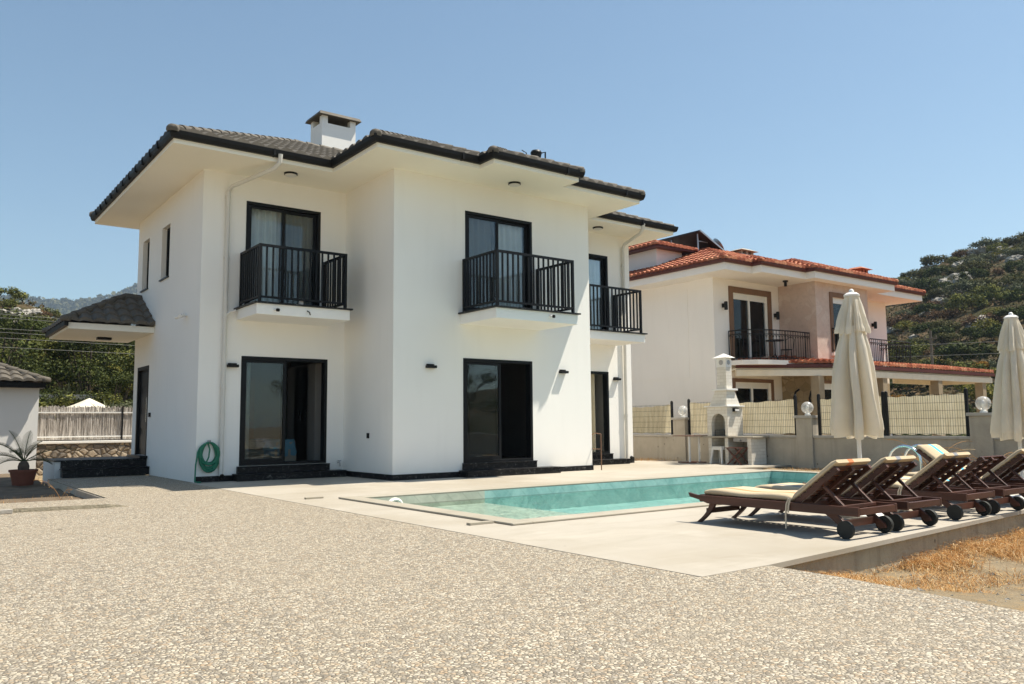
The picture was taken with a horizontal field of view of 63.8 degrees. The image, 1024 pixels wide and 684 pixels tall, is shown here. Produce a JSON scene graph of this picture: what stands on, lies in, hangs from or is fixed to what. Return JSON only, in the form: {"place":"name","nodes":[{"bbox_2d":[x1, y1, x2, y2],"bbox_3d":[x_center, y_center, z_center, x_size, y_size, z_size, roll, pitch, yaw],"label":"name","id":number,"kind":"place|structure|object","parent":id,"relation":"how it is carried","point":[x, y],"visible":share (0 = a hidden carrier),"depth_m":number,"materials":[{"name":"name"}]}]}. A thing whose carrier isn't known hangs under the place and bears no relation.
{"place":"outdoors","nodes":[
{"label":"outdoors","id":0,"kind":"place"},
{"bbox_2d":[35,475,42,481],"bbox_3d":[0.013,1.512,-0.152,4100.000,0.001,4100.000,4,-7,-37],"label":"ground","id":1,"kind":"structure","parent":0,"point":[40,477],"depth_m":25.54,"materials":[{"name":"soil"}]},
{"bbox_2d":[0,363,50,473],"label":"outbuilding","id":2,"kind":"structure","parent":1,"relation":"on","point":[19,397],"depth_m":23.20,"materials":[{"name":"paint"}]},
{"bbox_2d":[0,306,72,393],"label":"tree","id":3,"kind":"object","parent":1,"relation":"on","point":[9,326],"visible":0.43,"depth_m":31.98,"materials":[{"name":"green plant"}]},
{"bbox_2d":[10,358,70,416],"bbox_3d":[-18.293,2.770,30.630,3.187,4.366,3.438,-2,-6,13],"label":"tree","id":4,"kind":"object","parent":1,"relation":"on","point":[43,395],"visible":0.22,"depth_m":30.64,"materials":[{"name":"green plant"}]},
{"bbox_2d":[0,316,88,404],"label":"tree","id":5,"kind":"object","parent":1,"relation":"on","point":[7,337],"visible":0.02,"depth_m":36.54,"materials":[{"name":"green plant"}]},
{"bbox_2d":[0,336,107,422],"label":"tree","id":6,"kind":"object","parent":1,"relation":"on","point":[45,345],"visible":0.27,"depth_m":34.17,"materials":[{"name":"green plant"}]},
{"bbox_2d":[43,393,96,440],"bbox_3d":[-16.688,3.446,30.447,2.856,3.128,2.500,4,-7,-37],"label":"tree","id":7,"kind":"object","parent":1,"relation":"on","point":[62,401],"visible":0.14,"depth_m":30.57,"materials":[{"name":"green plant"}]},
{"bbox_2d":[50,344,104,404],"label":"tree","id":8,"kind":"object","parent":1,"relation":"on","point":[88,354],"visible":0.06,"depth_m":40.70,"materials":[{"name":"green plant"}]},
{"bbox_2d":[36,440,131,475],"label":"stone wall","id":9,"kind":"structure","parent":1,"relation":"on","point":[102,448],"depth_m":27.67,"materials":[{"name":"beige stone"}]},
{"bbox_2d":[37,405,132,440],"bbox_3d":[-14.220,2.770,28.163,16.018,1.200,0.095,4,-7,-37],"label":"reed fence","id":10,"kind":"object","parent":9,"relation":"on","point":[118,426],"visible":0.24,"depth_m":27.93,"materials":[{"name":"beige wood"}]},
{"bbox_2d":[35,339,134,420],"bbox_3d":[-17.556,2.137,34.336,5.158,6.549,4.781,2,-6,-20],"label":"tree","id":11,"kind":"object","parent":1,"relation":"on","point":[70,345],"visible":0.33,"depth_m":33.73,"materials":[{"name":"green plant"}]},
{"bbox_2d":[58,398,113,435],"bbox_3d":[-15.729,3.395,30.493,2.402,2.620,2.402,1,-6,-14],"label":"parasol","id":12,"kind":"object","parent":1,"relation":"on","point":[88,402],"visible":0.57,"depth_m":30.26,"materials":[{"name":"beige fabric"}]},
{"bbox_2d":[68,392,128,440],"bbox_3d":[-15.848,3.456,31.131,2.444,3.232,2.390,4,-7,-37],"label":"tree","id":13,"kind":"object","parent":1,"relation":"on","point":[108,397],"visible":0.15,"depth_m":31.64,"materials":[{"name":"green plant"}]},
{"bbox_2d":[63,340,134,405],"bbox_3d":[-18.132,2.539,38.605,5.213,6.619,4.833,-2,-6,14],"label":"tree","id":14,"kind":"object","parent":1,"relation":"on","point":[99,351],"visible":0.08,"depth_m":38.22,"materials":[{"name":"green plant"}]},
{"bbox_2d":[72,365,133,440],"bbox_3d":[-15.921,2.994,32.419,3.085,4.225,3.328,-2,-6,15],"label":"tree","id":15,"kind":"object","parent":1,"relation":"on","point":[116,380],"visible":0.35,"depth_m":32.33,"materials":[{"name":"green plant"}]},
{"bbox_2d":[89,364,133,439],"bbox_3d":[-16.112,3.060,32.946,2.177,4.450,2.053,-2,-6,11],"label":"tree","id":16,"kind":"object","parent":1,"relation":"on","point":[119,371],"visible":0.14,"depth_m":33.12,"materials":[{"name":"green plant"}]},
{"bbox_2d":[98,346,134,416],"bbox_3d":[-16.998,2.794,36.135,3.544,5.549,4.558,-4,-7,34],"label":"tree","id":17,"kind":"object","parent":1,"relation":"on","point":[127,356],"visible":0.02,"depth_m":35.91,"materials":[{"name":"green plant"}]},
{"bbox_2d":[633,412,1023,471],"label":"boundary wall","id":18,"kind":"structure","parent":1,"relation":"on","point":[807,446],"depth_m":20.67,"materials":[{"name":"concrete"}]},
{"bbox_2d":[632,401,673,434],"bbox_3d":[4.075,2.381,25.744,0.074,1.015,2.554,4,-7,-37],"label":"fence panel","id":19,"kind":"object","parent":18,"relation":"on","point":[653,420],"visible":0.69,"depth_m":25.35,"materials":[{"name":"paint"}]},
{"bbox_2d":[687,395,797,434],"bbox_3d":[6.293,2.044,22.785,0.074,1.055,3.668,4,-7,-37],"label":"fence panel","id":20,"kind":"object","parent":18,"relation":"on","point":[775,416],"visible":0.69,"depth_m":22.21,"materials":[{"name":"wicker"}]},
{"bbox_2d":[817,391,885,435],"bbox_3d":[8.283,1.759,20.130,0.074,1.055,1.768,4,-7,-37],"label":"fence panel","id":21,"kind":"object","parent":18,"relation":"on","point":[823,409],"visible":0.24,"depth_m":20.66,"materials":[{"name":"wicker"}]},
{"bbox_2d":[884,388,969,435],"bbox_3d":[9.383,1.602,18.663,0.074,1.055,1.888,4,-7,-37],"label":"fence panel","id":22,"kind":"object","parent":18,"relation":"on","point":[941,414],"visible":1,"depth_m":18.63,"materials":[{"name":"wicker"}]},
{"bbox_2d":[782,514,1023,576],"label":"deck edge","id":23,"kind":"object","parent":1,"relation":"on","point":[875,558],"visible":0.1,"depth_m":7.99,"materials":[{"name":"concrete"}]},
{"bbox_2d":[0,473,83,502],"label":"garden bed","id":24,"kind":"object","parent":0,"point":[37,490],"visible":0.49,"depth_m":16.04,"materials":[{"name":"soil"}]},
{"bbox_2d":[0,430,78,485],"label":"potted palm","id":25,"kind":"object","parent":24,"relation":"on","point":[23,474],"visible":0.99,"depth_m":18.02,"materials":[{"name":"plant"}]},
{"bbox_2d":[0,475,1023,683],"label":"paving","id":26,"kind":"structure","parent":0,"point":[159,580],"depth_m":4.85,"materials":[{"name":"gravel"}]},
{"bbox_2d":[0,498,127,512],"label":"paving step","id":27,"kind":"object","parent":26,"relation":"on","point":[62,505],"visible":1,"depth_m":11.78,"materials":[{"name":"concrete"}]},
{"bbox_2d":[47,480,101,498],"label":"bed kerb","id":28,"kind":"structure","parent":26,"relation":"on","point":[75,492],"depth_m":15.43,"materials":[{"name":"concrete"}]},
{"bbox_2d":[0,245,1023,435],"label":"hills","id":29,"kind":"structure","parent":0,"point":[976,313],"depth_m":77.61,"materials":[{"name":"plant"}]},
{"bbox_2d":[0,286,29,300],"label":"shrub","id":30,"kind":"object","parent":29,"relation":"on","point":[15,293],"visible":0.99,"depth_m":69.78,"materials":[{"name":"green plant"}]},
{"bbox_2d":[0,243,1023,434],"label":"undergrowth","id":31,"kind":"object","parent":29,"relation":"on","point":[903,391],"visible":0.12,"depth_m":72.36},
{"bbox_2d":[886,312,924,326],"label":"shrub","id":32,"kind":"object","parent":29,"relation":"on","point":[891,321],"visible":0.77,"depth_m":84.83,"materials":[{"name":"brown plant"}]},
{"bbox_2d":[893,320,917,330],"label":"shrub","id":33,"kind":"object","parent":29,"relation":"on","point":[903,325],"visible":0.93,"depth_m":82.91,"materials":[{"name":"green plant"}]},
{"bbox_2d":[888,341,924,361],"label":"shrub","id":34,"kind":"object","parent":29,"relation":"on","point":[914,351],"visible":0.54,"depth_m":68.86,"materials":[{"name":"green plant"}]},
{"bbox_2d":[908,321,933,334],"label":"shrub","id":35,"kind":"object","parent":29,"relation":"on","point":[921,328],"visible":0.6,"depth_m":78.13,"materials":[{"name":"green plant"}]},
{"bbox_2d":[912,277,934,293],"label":"shrub","id":36,"kind":"object","parent":29,"relation":"on","point":[920,283],"visible":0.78,"depth_m":96.07,"materials":[{"name":"green plant"}]},
{"bbox_2d":[912,303,941,314],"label":"shrub","id":37,"kind":"object","parent":29,"relation":"on","point":[922,308],"visible":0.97,"depth_m":86.41,"materials":[{"name":"green plant"}]},
{"bbox_2d":[919,254,948,265],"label":"shrub","id":38,"kind":"object","parent":29,"relation":"on","point":[927,260],"visible":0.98,"depth_m":111.94,"materials":[{"name":"green plant"}]},
{"bbox_2d":[921,265,955,277],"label":"shrub","id":39,"kind":"object","parent":29,"relation":"on","point":[936,270],"visible":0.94,"depth_m":102.16,"materials":[{"name":"green plant"}]},
{"bbox_2d":[928,287,951,297],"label":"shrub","id":40,"kind":"object","parent":29,"relation":"on","point":[933,293],"visible":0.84,"depth_m":91.22,"materials":[{"name":"green plant"}]},
{"bbox_2d":[927,325,956,335],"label":"shrub","id":41,"kind":"object","parent":29,"relation":"on","point":[937,330],"visible":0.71,"depth_m":73.23,"materials":[{"name":"green plant"}]},
{"bbox_2d":[923,307,961,320],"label":"shrub","id":42,"kind":"object","parent":29,"relation":"on","point":[948,313],"visible":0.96,"depth_m":81.23,"materials":[{"name":"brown plant"}]},
{"bbox_2d":[928,319,961,334],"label":"shrub","id":43,"kind":"object","parent":29,"relation":"on","point":[938,323],"visible":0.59,"depth_m":75.39,"materials":[{"name":"green plant"}]},
{"bbox_2d":[933,332,964,341],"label":"shrub","id":44,"kind":"object","parent":29,"relation":"on","point":[945,336],"visible":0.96,"depth_m":71.38,"materials":[{"name":"green plant"}]},
{"bbox_2d":[941,277,985,294],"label":"shrub","id":45,"kind":"object","parent":29,"relation":"on","point":[967,285],"visible":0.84,"depth_m":86.16,"materials":[{"name":"green plant"}]},
{"bbox_2d":[933,339,996,360],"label":"shrub","id":46,"kind":"object","parent":29,"relation":"on","point":[959,349],"visible":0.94,"depth_m":62.36,"materials":[{"name":"green plant"}]},
{"bbox_2d":[943,292,989,310],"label":"shrub","id":47,"kind":"object","parent":29,"relation":"on","point":[979,302],"visible":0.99,"depth_m":79.73,"materials":[{"name":"green plant"}]},
{"bbox_2d":[949,360,989,374],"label":"shrub","id":48,"kind":"object","parent":29,"relation":"on","point":[979,366],"visible":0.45,"depth_m":59.30,"materials":[{"name":"green plant"}]},
{"bbox_2d":[959,326,981,336],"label":"shrub","id":49,"kind":"object","parent":29,"relation":"on","point":[966,331],"visible":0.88,"depth_m":70.00,"materials":[{"name":"green plant"}]},
{"bbox_2d":[955,260,991,271],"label":"shrub","id":50,"kind":"object","parent":29,"relation":"on","point":[973,264],"visible":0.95,"depth_m":97.69,"materials":[{"name":"green plant"}]},
{"bbox_2d":[958,266,991,279],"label":"shrub","id":51,"kind":"object","parent":29,"relation":"on","point":[975,272],"visible":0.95,"depth_m":91.92,"materials":[{"name":"green plant"}]},
{"bbox_2d":[957,383,993,401],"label":"shrub","id":52,"kind":"object","parent":29,"relation":"on","point":[989,393],"visible":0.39,"depth_m":53.46,"materials":[{"name":"green plant"}]},
{"bbox_2d":[957,252,999,264],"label":"shrub","id":53,"kind":"object","parent":29,"relation":"on","point":[975,258],"visible":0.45,"depth_m":101.02,"materials":[{"name":"green plant"}]},
{"bbox_2d":[959,313,1001,326],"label":"shrub","id":54,"kind":"object","parent":29,"relation":"on","point":[971,318],"visible":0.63,"depth_m":73.30,"materials":[{"name":"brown plant"}]},
{"bbox_2d":[971,317,1000,329],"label":"shrub","id":55,"kind":"object","parent":29,"relation":"on","point":[982,325],"visible":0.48,"depth_m":70.67,"materials":[{"name":"green plant"}]},
{"bbox_2d":[967,237,1005,248],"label":"shrub","id":56,"kind":"object","parent":29,"relation":"on","point":[989,242],"visible":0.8,"depth_m":107.14,"materials":[{"name":"green plant"}]},
{"bbox_2d":[971,283,1004,295],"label":"shrub","id":57,"kind":"object","parent":29,"relation":"on","point":[992,288],"visible":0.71,"depth_m":83.37,"materials":[{"name":"green plant"}]},
{"bbox_2d":[985,323,1001,339],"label":"shrub","id":58,"kind":"object","parent":29,"relation":"on","point":[992,331],"visible":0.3,"depth_m":65.11,"materials":[{"name":"green plant"}]},
{"bbox_2d":[987,274,1023,287],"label":"shrub","id":59,"kind":"object","parent":29,"relation":"on","point":[1006,280],"visible":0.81,"depth_m":84.34,"materials":[{"name":"green plant"}]},
{"bbox_2d":[991,305,1022,317],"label":"shrub","id":60,"kind":"object","parent":29,"relation":"on","point":[1002,312],"visible":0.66,"depth_m":71.94,"materials":[{"name":"green plant"}]},
{"bbox_2d":[1000,246,1023,257],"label":"shrub","id":61,"kind":"object","parent":29,"relation":"on","point":[1016,251],"visible":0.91,"depth_m":98.73,"materials":[{"name":"green plant"}]},
{"bbox_2d":[1001,288,1023,302],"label":"shrub","id":62,"kind":"object","parent":29,"relation":"on","point":[1007,297],"visible":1,"depth_m":75.38,"materials":[{"name":"green plant"}]},
{"bbox_2d":[1002,259,1023,273],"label":"shrub","id":63,"kind":"object","parent":29,"relation":"on","point":[1010,266],"visible":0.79,"depth_m":89.62,"materials":[{"name":"green plant"}]},
{"bbox_2d":[1002,235,1023,246],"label":"shrub","id":64,"kind":"object","parent":29,"relation":"on","point":[1014,240],"visible":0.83,"depth_m":105.47,"materials":[{"name":"green plant"}]},
{"bbox_2d":[0,0,1023,300],"label":"sky","id":65,"kind":"structure","parent":0,"point":[881,136],"materials":[{"name":"blue"}]},
{"bbox_2d":[190,460,1023,576],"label":"pool deck","id":66,"kind":"structure","parent":0,"point":[682,541],"depth_m":8.85,"materials":[{"name":"concrete"}]},
{"bbox_2d":[42,110,677,482],"bbox_3d":[-2.900,-1.328,21.142,14.726,9.525,10.696,4,-7,-37],"label":"white villa","id":67,"kind":"object","parent":66,"relation":"on","point":[418,342],"visible":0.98,"depth_m":17.86,"materials":[{"name":"paint"}]},
{"bbox_2d":[135,365,148,455],"bbox_3d":[-9.056,1.693,20.299,0.175,2.170,1.120,4,-7,-37],"label":"entrance door","id":68,"kind":"structure","parent":67,"relation":"in","point":[143,372],"depth_m":20.46,"materials":[{"name":"black metal"}]},
{"bbox_2d":[159,228,169,281],"bbox_3d":[-8.045,-2.087,19.279,0.230,1.270,0.780,4,-7,-37],"label":"window","id":69,"kind":"structure","parent":67,"relation":"in","point":[168,230],"depth_m":19.56,"materials":[{"name":"glass"}]},
{"bbox_2d":[194,440,219,482],"bbox_3d":[-6.118,2.393,16.515,0.176,0.842,0.545,-5,-7,36],"label":"garden hose","id":70,"kind":"object","parent":67,"relation":"attached to","point":[214,462],"visible":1,"depth_m":16.51,"materials":[{"name":"rubber"}]},
{"bbox_2d":[250,208,280,301],"bbox_3d":[-5.396,-1.785,17.859,0.820,2.300,0.083,4,-7,-37],"label":"curtain","id":71,"kind":"object","parent":67,"relation":"hanging from","point":[265,226],"visible":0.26,"depth_m":17.93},
{"bbox_2d":[244,201,320,305],"bbox_3d":[-5.021,-1.807,17.977,1.680,2.320,0.182,4,-7,-37],"label":"sliding door","id":72,"kind":"structure","parent":67,"relation":"in","point":[300,228],"depth_m":18.24,"materials":[{"name":"paint"}]},
{"bbox_2d":[239,356,327,465],"bbox_3d":[-4.920,1.481,17.701,1.920,2.280,0.182,4,-7,-37],"label":"sliding door","id":73,"kind":"structure","parent":67,"relation":"in","point":[263,379],"depth_m":17.46,"materials":[{"name":"paint"}]},
{"bbox_2d":[285,439,296,460],"bbox_3d":[-6.112,2.404,19.279,1.605,0.840,1.644,4,-7,-37],"label":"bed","id":74,"kind":"object","parent":67,"relation":"on","point":[290,451],"visible":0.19,"depth_m":19.03,"materials":[{"name":"fabric"}]},
{"bbox_2d":[286,363,321,460],"bbox_3d":[-4.813,1.711,19.696,0.629,2.280,1.750,4,-7,-37],"label":"door frame","id":75,"kind":"object","parent":67,"relation":"on","point":[304,407],"visible":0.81,"depth_m":19.29,"materials":[{"name":"black metal"}]},
{"bbox_2d":[463,358,532,462],"bbox_3d":[-0.335,1.522,18.249,1.890,2.250,0.182,4,-7,-37],"label":"sliding door","id":76,"kind":"structure","parent":67,"relation":"in","point":[481,377],"depth_m":18.05,"materials":[{"name":"paint"}]},
{"bbox_2d":[465,210,532,310],"bbox_3d":[-0.327,-1.714,18.601,1.860,2.260,0.182,4,-7,-37],"label":"sliding door","id":77,"kind":"structure","parent":67,"relation":"in","point":[481,230],"depth_m":18.43,"materials":[{"name":"paint"}]},
{"bbox_2d":[498,224,522,307],"bbox_3d":[-0.098,-1.662,18.944,0.900,2.220,0.084,4,-7,-37],"label":"curtain","id":78,"kind":"object","parent":67,"relation":"hanging from","point":[509,238],"visible":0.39,"depth_m":19.01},
{"bbox_2d":[591,374,595,451],"bbox_3d":[1.763,1.939,22.374,1.370,2.210,0.120,4,-7,-37],"label":"curtain","id":79,"kind":"object","parent":67,"relation":"hanging from","point":[593,411],"visible":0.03,"depth_m":22.72,"materials":[{"name":"beige fabric"}]},
{"bbox_2d":[589,259,600,328],"bbox_3d":[1.847,-1.315,22.760,1.520,2.220,0.084,4,-7,-37],"label":"curtain","id":80,"kind":"object","parent":67,"relation":"hanging from","point":[593,271],"visible":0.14,"depth_m":23.14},
{"bbox_2d":[589,254,608,329],"bbox_3d":[1.945,-1.340,22.672,1.770,2.250,0.182,4,-7,-37],"label":"sliding door","id":81,"kind":"structure","parent":67,"relation":"in","point":[604,261],"depth_m":23.14,"materials":[{"name":"paint"}]},
{"bbox_2d":[591,371,609,453],"bbox_3d":[1.954,1.917,22.330,1.720,2.260,0.182,4,-7,-37],"label":"sliding door","id":82,"kind":"structure","parent":67,"relation":"in","point":[606,422],"depth_m":22.77,"materials":[{"name":"paint"}]},
{"bbox_2d":[338,470,818,525],"bbox_3d":[2.931,2.457,13.868,10.590,0.024,4.430,4,-7,-37],"label":"pool coping","id":83,"kind":"object","parent":66,"relation":"on","point":[448,512],"visible":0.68,"depth_m":10.88,"materials":[{"name":"stone"}]},
{"bbox_2d":[372,472,815,518],"bbox_3d":[2.933,2.672,13.846,10.024,0.404,3.864,4,-7,-37],"label":"pool basin","id":84,"kind":"object","parent":66,"relation":"in","point":[545,493],"visible":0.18,"depth_m":14.98,"materials":[{"name":"teal tile"}]},
{"bbox_2d":[430,478,804,517],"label":"pool water","id":85,"kind":"structure","parent":84,"relation":"in","point":[599,500],"depth_m":13.31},
{"bbox_2d":[674,435,706,462],"bbox_3d":[4.961,2.977,22.872,0.600,0.750,0.750,4,-7,-37],"label":"side table","id":86,"kind":"object","parent":66,"relation":"on","point":[690,461],"visible":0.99,"depth_m":22.80,"materials":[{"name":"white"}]},
{"bbox_2d":[710,446,724,463],"bbox_3d":[5.663,3.065,22.304,0.420,0.460,0.420,4,-7,-37],"label":"plastic stool","id":87,"kind":"object","parent":66,"relation":"on","point":[720,448],"visible":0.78,"depth_m":22.27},
{"bbox_2d":[701,354,768,464],"bbox_3d":[6.016,1.790,22.329,0.740,2.996,1.720,4,-7,-37],"label":"brick barbecue","id":88,"kind":"object","parent":66,"relation":"on","point":[724,419],"visible":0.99,"depth_m":22.36,"materials":[{"name":"white concrete"}]},
{"bbox_2d":[725,447,747,464],"bbox_3d":[5.944,3.006,21.630,0.440,0.463,0.504,4,-7,-37],"label":"folding table","id":89,"kind":"object","parent":66,"relation":"on","point":[734,456],"visible":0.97,"depth_m":21.59,"materials":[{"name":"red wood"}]},
{"bbox_2d":[688,458,896,538],"bbox_3d":[2.874,1.579,8.663,0.740,0.734,2.049,4,-7,-37],"label":"sun lounger","id":90,"kind":"object","parent":66,"relation":"on","point":[817,490],"visible":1,"depth_m":8.20,"materials":[{"name":"brown wood"}]},
{"bbox_2d":[748,455,941,530],"bbox_3d":[3.592,1.627,9.196,0.730,0.734,2.049,4,-7,-37],"label":"sun lounger","id":91,"kind":"object","parent":66,"relation":"on","point":[875,479],"visible":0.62,"depth_m":8.64,"materials":[{"name":"brown wood"}]},
{"bbox_2d":[830,289,883,518],"bbox_3d":[4.046,0.694,9.623,0.602,2.667,0.624,4,-7,-37],"label":"parasol","id":92,"kind":"object","parent":66,"relation":"on","point":[856,414],"visible":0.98,"depth_m":9.54,"materials":[{"name":"beige fabric"}]},
{"bbox_2d":[802,452,994,519],"bbox_3d":[4.651,1.704,10.056,0.740,0.734,2.049,4,-7,-37],"label":"sun lounger","id":93,"kind":"object","parent":66,"relation":"on","point":[943,467],"visible":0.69,"depth_m":9.48,"materials":[{"name":"brown wood"}]},
{"bbox_2d":[888,444,922,469],"bbox_3d":[6.956,2.529,14.261,0.560,1.501,0.641,4,-7,-37],"label":"pool ladder","id":94,"kind":"object","parent":66,"relation":"attached to","point":[906,452],"visible":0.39,"depth_m":14.21,"materials":[{"name":"silver metal"}]},
{"bbox_2d":[889,455,1023,513],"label":"sun lounger","id":95,"kind":"object","parent":66,"relation":"on","point":[974,471],"visible":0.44,"depth_m":10.04,"materials":[{"name":"brown wood"}]},
{"bbox_2d":[904,449,1023,497],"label":"sun lounger","id":96,"kind":"object","parent":66,"relation":"on","point":[1007,469],"visible":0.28,"depth_m":10.71,"materials":[{"name":"brown wood"}]},
{"bbox_2d":[916,444,1019,479],"bbox_3d":[6.958,1.897,12.181,0.730,0.734,2.049,4,-7,-37],"label":"sun lounger","id":97,"kind":"object","parent":66,"relation":"on","point":[933,451],"visible":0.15,"depth_m":12.61,"materials":[{"name":"fabric"}]},
{"bbox_2d":[990,312,1023,498],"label":"parasol","id":98,"kind":"object","parent":66,"relation":"on","point":[1007,419],"visible":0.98,"depth_m":11.35,"materials":[{"name":"beige fabric"}]},
{"bbox_2d":[763,467,821,471],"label":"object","id":99,"kind":"structure","parent":0,"point":[807,469],"depth_m":20.33,"materials":[{"name":"stone"}]},
{"bbox_2d":[628,240,994,435],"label":"house","id":100,"kind":"structure","parent":0,"point":[702,308],"depth_m":28.26,"materials":[{"name":"paint"}]},
{"bbox_2d":[660,230,723,250],"bbox_3d":[6.471,-3.513,32.485,1.465,0.980,3.735,4,-7,-37],"label":"solar panel","id":101,"kind":"object","parent":100,"relation":"attached to","point":[699,239],"visible":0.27,"depth_m":31.34,"materials":[{"name":"glass"}]},
{"bbox_2d":[728,286,773,359],"bbox_3d":[8.130,-0.569,28.117,2.290,2.500,0.180,4,-7,-37],"label":"window","id":102,"kind":"structure","parent":100,"relation":"in","point":[748,311],"depth_m":28.14,"materials":[{"name":"glass"}]},
{"bbox_2d":[732,378,774,402],"bbox_3d":[8.151,1.918,27.866,2.190,1.320,0.180,4,-7,-37],"label":"window","id":103,"kind":"structure","parent":100,"relation":"in","point":[759,389],"depth_m":27.93,"materials":[{"name":"white plastic"}]},
{"bbox_2d":[829,292,844,351],"bbox_3d":[11.521,-0.658,28.824,1.440,2.080,0.180,4,-7,-37],"label":"window","id":104,"kind":"structure","parent":100,"relation":"in","point":[835,304],"depth_m":28.63,"materials":[{"name":"white plastic"}]},
{"bbox_2d":[805,525,1023,594],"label":"dry grass","id":105,"kind":"structure","parent":0,"point":[1005,547],"depth_m":7.80,"materials":[{"name":"plant"}]},
{"bbox_2d":[871,536,1023,610],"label":"bare ground","id":106,"kind":"structure","parent":0,"point":[1015,602],"depth_m":7.20,"materials":[{"name":"soil"}]},
{"bbox_3d":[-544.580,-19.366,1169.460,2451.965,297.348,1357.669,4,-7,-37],"label":"mountain","id":107,"kind":"structure","parent":0,"visible":0},
{"bbox_2d":[0,283,136,325],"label":"woodland","id":108,"kind":"object","parent":107,"relation":"on","point":[65,302],"visible":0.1,"depth_m":1336.46,"materials":[{"name":"green plant"}]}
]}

